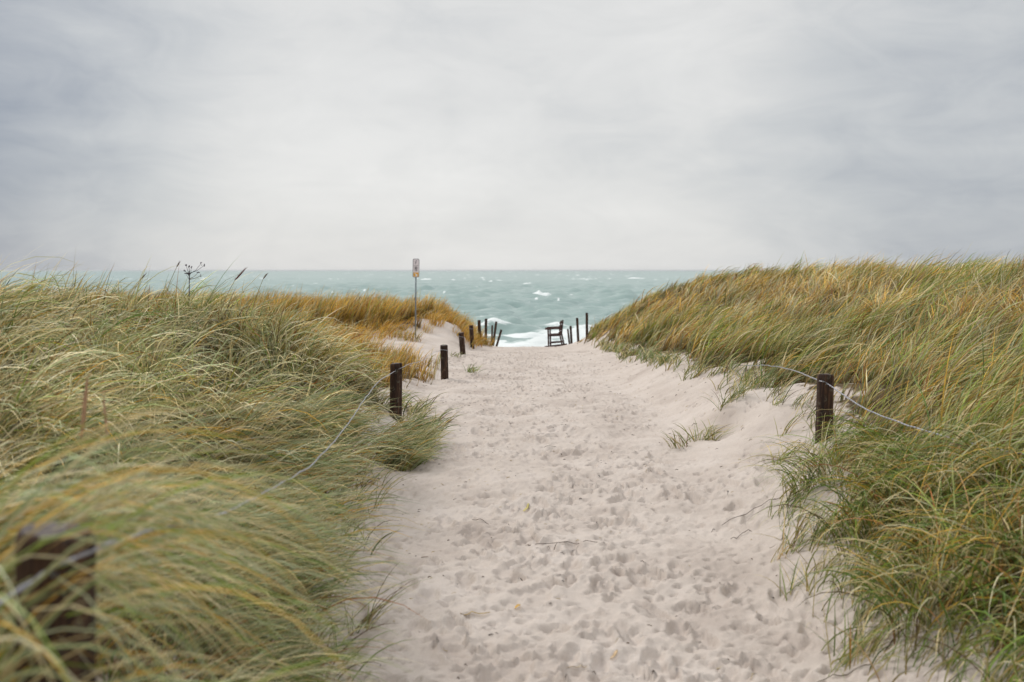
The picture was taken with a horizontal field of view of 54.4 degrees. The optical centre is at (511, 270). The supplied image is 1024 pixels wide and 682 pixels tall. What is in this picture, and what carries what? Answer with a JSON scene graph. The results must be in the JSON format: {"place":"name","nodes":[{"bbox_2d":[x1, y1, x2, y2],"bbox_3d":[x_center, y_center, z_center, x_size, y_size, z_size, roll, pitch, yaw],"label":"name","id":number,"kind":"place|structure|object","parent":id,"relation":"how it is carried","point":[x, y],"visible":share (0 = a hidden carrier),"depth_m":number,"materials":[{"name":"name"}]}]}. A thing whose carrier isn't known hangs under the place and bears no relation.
{"place":"outdoors","nodes":[
{"label":"outdoors","id":0,"kind":"place"},
{"bbox_2d":[0,271,785,346],"bbox_3d":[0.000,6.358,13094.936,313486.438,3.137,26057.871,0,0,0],"label":"sea","id":1,"kind":"structure","parent":0,"point":[524,308],"depth_m":362.77,"materials":[{"name":"liquid"}]},
{"bbox_2d":[0,286,1023,681],"bbox_3d":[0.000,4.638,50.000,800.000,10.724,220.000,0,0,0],"label":"terrain","id":2,"kind":"structure","parent":0,"point":[748,428],"depth_m":7.75,"materials":[{"name":"beige sand"}]},
{"bbox_2d":[14,522,95,681],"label":"fence post","id":3,"kind":"object","parent":2,"relation":"on","point":[26,568],"visible":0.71,"depth_m":1.55,"materials":[{"name":"brown wood"}]},
{"bbox_2d":[0,350,439,603],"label":"fence wire","id":4,"kind":"object","parent":3,"relation":"attached to","point":[27,584],"visible":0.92,"depth_m":1.71,"materials":[{"name":"grey metal"}]},
{"bbox_2d":[78,371,91,497],"bbox_3d":[-1.312,0.675,3.050,0.042,0.734,0.029,0,0,0],"label":"seed head","id":5,"kind":"object","parent":2,"relation":"on","point":[84,412],"visible":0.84,"depth_m":3.05},
{"bbox_2d":[101,393,111,627],"bbox_3d":[-1.263,0.754,3.100,0.034,0.754,0.021,0,0,0],"label":"seed head","id":6,"kind":"object","parent":2,"relation":"on","point":[105,418],"visible":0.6,"depth_m":3.10},
{"bbox_2d":[184,262,204,328],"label":"dead flower","id":7,"kind":"object","parent":2,"relation":"on","point":[189,273],"visible":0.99,"depth_m":8.99,"materials":[{"name":"brown plant"}]},
{"bbox_2d":[215,268,245,337],"bbox_3d":[-2.321,0.331,8.200,0.291,0.724,0.032,0,0,0],"label":"seed head","id":8,"kind":"object","parent":2,"relation":"on","point":[239,274],"visible":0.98,"depth_m":8.20},
{"bbox_2d":[0,253,468,681],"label":"dune grass","id":9,"kind":"structure","parent":2,"relation":"on","point":[261,552],"depth_m":4.14,"materials":[{"name":"green plant"}]},
{"bbox_2d":[2,282,484,388],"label":"dune grass","id":10,"kind":"structure","parent":2,"relation":"on","point":[394,312],"depth_m":27.95,"materials":[{"name":"plant"}]},
{"bbox_2d":[249,273,267,324],"bbox_3d":[-2.203,0.384,8.600,0.206,0.740,0.020,0,0,0],"label":"seed head","id":11,"kind":"object","parent":2,"relation":"on","point":[257,293],"visible":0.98,"depth_m":8.60},
{"bbox_2d":[390,363,401,421],"bbox_3d":[-1.131,1.347,9.694,0.122,0.896,0.142,1,0,0],"label":"fence post","id":12,"kind":"object","parent":2,"relation":"on","point":[396,387],"visible":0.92,"depth_m":9.65,"materials":[{"name":"brown wood"}]},
{"bbox_2d":[413,259,418,338],"bbox_3d":[-2.533,0.891,26.187,0.173,2.398,0.082,0,0,-8],"label":"beach sign","id":13,"kind":"object","parent":2,"relation":"on","point":[415,268],"visible":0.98,"depth_m":26.16,"materials":[{"name":"metal"}]},
{"bbox_2d":[458,332,465,354],"bbox_3d":[-1.089,1.788,22.000,0.134,0.842,0.134,-5,0,0],"label":"fence post","id":14,"kind":"object","parent":2,"relation":"on","point":[462,343],"visible":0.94,"depth_m":21.95,"materials":[{"name":"brown wood"}]},
{"bbox_2d":[469,325,474,348],"bbox_3d":[-1.161,2.103,29.000,0.131,1.024,0.132,-4,0,0],"label":"fence post","id":15,"kind":"object","parent":2,"relation":"on","point":[471,332],"visible":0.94,"depth_m":28.95,"materials":[{"name":"brown wood"}]},
{"bbox_2d":[478,320,480,335],"bbox_3d":[-1.156,2.378,35.500,0.119,1.222,0.116,-2,0,0],"label":"fence post","id":16,"kind":"object","parent":2,"relation":"on","point":[479,326],"visible":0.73,"depth_m":35.45,"materials":[{"name":"brown wood"}]},
{"bbox_2d":[476,332,489,345],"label":"grass tuft","id":17,"kind":"object","parent":2,"relation":"on","point":[481,337],"visible":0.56,"depth_m":35.14,"materials":[{"name":"plant"}]},
{"bbox_2d":[484,319,486,338],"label":"fence post","id":18,"kind":"object","parent":2,"relation":"on","point":[485,332],"visible":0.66,"depth_m":40.95,"materials":[{"name":"brown wood"}]},
{"bbox_2d":[492,321,496,345],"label":"fence post","id":19,"kind":"object","parent":2,"relation":"on","point":[495,328],"visible":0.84,"depth_m":45.95,"materials":[{"name":"brown wood"}]},
{"bbox_2d":[496,329,501,346],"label":"fence post","id":20,"kind":"object","parent":2,"relation":"on","point":[498,339],"visible":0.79,"depth_m":47.96,"materials":[{"name":"brown wood"}]},
{"bbox_2d":[545,320,566,346],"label":"wooden chair","id":21,"kind":"object","parent":2,"relation":"on","point":[559,333],"visible":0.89,"depth_m":42.98,"materials":[{"name":"brown wood"}]},
{"bbox_2d":[569,326,572,343],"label":"fence post","id":22,"kind":"object","parent":2,"relation":"on","point":[571,339],"visible":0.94,"depth_m":43.96,"materials":[{"name":"brown wood"}]},
{"bbox_2d":[576,318,579,341],"bbox_3d":[2.649,2.561,40.000,0.104,1.314,0.106,-3,0,0],"label":"fence post","id":23,"kind":"object","parent":2,"relation":"on","point":[577,325],"visible":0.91,"depth_m":39.96,"materials":[{"name":"brown wood"}]},
{"bbox_2d":[586,313,587,336],"bbox_3d":[2.822,2.269,37.499,0.101,1.354,0.108,0,0,0],"label":"fence post","id":24,"kind":"object","parent":2,"relation":"on","point":[586,324],"visible":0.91,"depth_m":37.45,"materials":[{"name":"brown wood"}]},
{"bbox_2d":[245,352,964,678],"bbox_3d":[0.660,1.680,14.783,3.938,1.084,23.981,0,0,0],"label":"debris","id":25,"kind":"object","parent":2,"relation":"on","point":[579,498],"visible":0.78,"depth_m":7.33,"materials":[{"name":"brown"}]},
{"bbox_2d":[650,352,675,370],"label":"grass tuft","id":26,"kind":"object","parent":2,"relation":"on","point":[669,359],"visible":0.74,"depth_m":14.96,"materials":[{"name":"green plant"}]},
{"bbox_2d":[690,363,710,378],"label":"grass tuft","id":27,"kind":"object","parent":2,"relation":"on","point":[700,371],"visible":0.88,"depth_m":12.55,"materials":[{"name":"green plant"}]},
{"bbox_2d":[673,413,739,441],"bbox_3d":[1.754,1.426,9.020,0.639,0.302,0.492,0,0,41],"label":"grass tuft","id":28,"kind":"object","parent":2,"relation":"on","point":[710,434],"visible":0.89,"depth_m":9.00,"materials":[{"name":"green plant"}]},
{"bbox_2d":[701,372,768,410],"bbox_3d":[2.165,1.168,9.513,0.650,0.400,0.658,0,0,-19],"label":"grass tuft","id":29,"kind":"object","parent":2,"relation":"on","point":[733,395],"visible":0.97,"depth_m":9.50,"materials":[{"name":"green plant"}]},
{"bbox_2d":[722,497,779,524],"bbox_3d":[1.531,1.527,6.329,0.420,0.168,0.006,0,0,-12],"label":"twig","id":30,"kind":"object","parent":2,"relation":"on","point":[751,510],"visible":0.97,"depth_m":6.33,"materials":[{"name":"wood"}]},
{"bbox_2d":[747,360,795,389],"bbox_3d":[2.513,1.060,9.851,0.555,0.313,0.681,0,0,25],"label":"grass tuft","id":31,"kind":"object","parent":2,"relation":"on","point":[770,380],"visible":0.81,"depth_m":9.85,"materials":[{"name":"green plant"}]},
{"bbox_2d":[773,429,824,463],"bbox_3d":[2.129,1.307,7.296,0.397,0.302,0.425,0,0,20],"label":"grass tuft","id":32,"kind":"object","parent":2,"relation":"on","point":[798,446],"visible":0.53,"depth_m":7.34,"materials":[{"name":"green plant"}]},
{"bbox_2d":[577,240,1023,681],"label":"dune grass","id":33,"kind":"structure","parent":2,"relation":"on","point":[938,310],"depth_m":6.68,"materials":[{"name":"green plant"}]},
{"bbox_2d":[782,491,859,554],"bbox_3d":[1.685,1.389,5.364,0.503,0.348,0.662,0,0,0],"label":"grass tuft","id":34,"kind":"object","parent":2,"relation":"on","point":[801,539],"visible":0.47,"depth_m":5.43,"materials":[{"name":"green plant"}]},
{"bbox_2d":[815,373,833,443],"bbox_3d":[2.320,1.182,7.393,0.129,0.833,0.140,2,0,0],"label":"fence post","id":35,"kind":"object","parent":2,"relation":"on","point":[825,396],"visible":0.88,"depth_m":7.35,"materials":[{"name":"brown wood"}]},
{"bbox_2d":[718,363,1023,454],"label":"fence wire","id":36,"kind":"object","parent":35,"relation":"attached to","point":[865,408],"visible":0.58,"depth_m":6.55,"materials":[{"name":"grey metal"}]},
{"bbox_2d":[0,0,1023,270],"label":"sky","id":37,"kind":"structure","parent":0,"point":[252,135],"materials":[{"name":"grey"}]},
{"bbox_2d":[336,345,884,681],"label":"path","id":38,"kind":"structure","parent":0,"point":[610,589],"depth_m":5.58,"materials":[{"name":"beige sand"}]},
{"bbox_2d":[321,560,425,635],"bbox_3d":[-0.655,1.481,4.374,0.631,0.322,0.520,0,0,0],"label":"grass tuft","id":39,"kind":"object","parent":38,"relation":"on","point":[368,618],"visible":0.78,"depth_m":4.41,"materials":[{"name":"green plant"}]},
{"bbox_2d":[395,421,457,461],"bbox_3d":[-0.753,1.438,8.380,0.620,0.404,0.668,0,0,0],"label":"grass tuft","id":40,"kind":"object","parent":38,"relation":"on","point":[432,436],"visible":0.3,"depth_m":8.39,"materials":[{"name":"green plant"}]},
{"bbox_2d":[440,344,448,379],"bbox_3d":[-1.084,1.650,16.000,0.136,0.914,0.136,-1,0,0],"label":"fence post","id":41,"kind":"object","parent":38,"relation":"on","point":[444,359],"visible":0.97,"depth_m":15.95,"materials":[{"name":"brown wood"}]},
{"bbox_2d":[462,363,488,372],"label":"grass tuft","id":42,"kind":"object","parent":38,"relation":"on","point":[470,369],"visible":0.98,"depth_m":17.50,"materials":[{"name":"green plant"}]},
{"bbox_2d":[483,334,498,346],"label":"grass tuft","id":43,"kind":"object","parent":38,"relation":"on","point":[488,342],"visible":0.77,"depth_m":37.45,"materials":[{"name":"yellow plant"}]},
{"bbox_2d":[528,540,601,545],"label":"twig","id":44,"kind":"object","parent":38,"relation":"on","point":[560,542],"visible":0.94,"depth_m":5.78,"materials":[{"name":"brown wood"}]},
{"bbox_2d":[661,427,701,448],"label":"grass tuft","id":45,"kind":"object","parent":38,"relation":"on","point":[675,442],"visible":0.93,"depth_m":8.77,"materials":[{"name":"green plant"}]},
{"bbox_2d":[818,664,870,681],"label":"twig","id":46,"kind":"object","parent":38,"relation":"on","point":[845,674],"visible":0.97,"depth_m":3.87,"materials":[{"name":"wood"}]},
{"bbox_2d":[800,586,916,680],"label":"grass tuft","id":47,"kind":"object","parent":38,"relation":"on","point":[848,661],"visible":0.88,"depth_m":3.97,"materials":[{"name":"green plant"}]}
]}

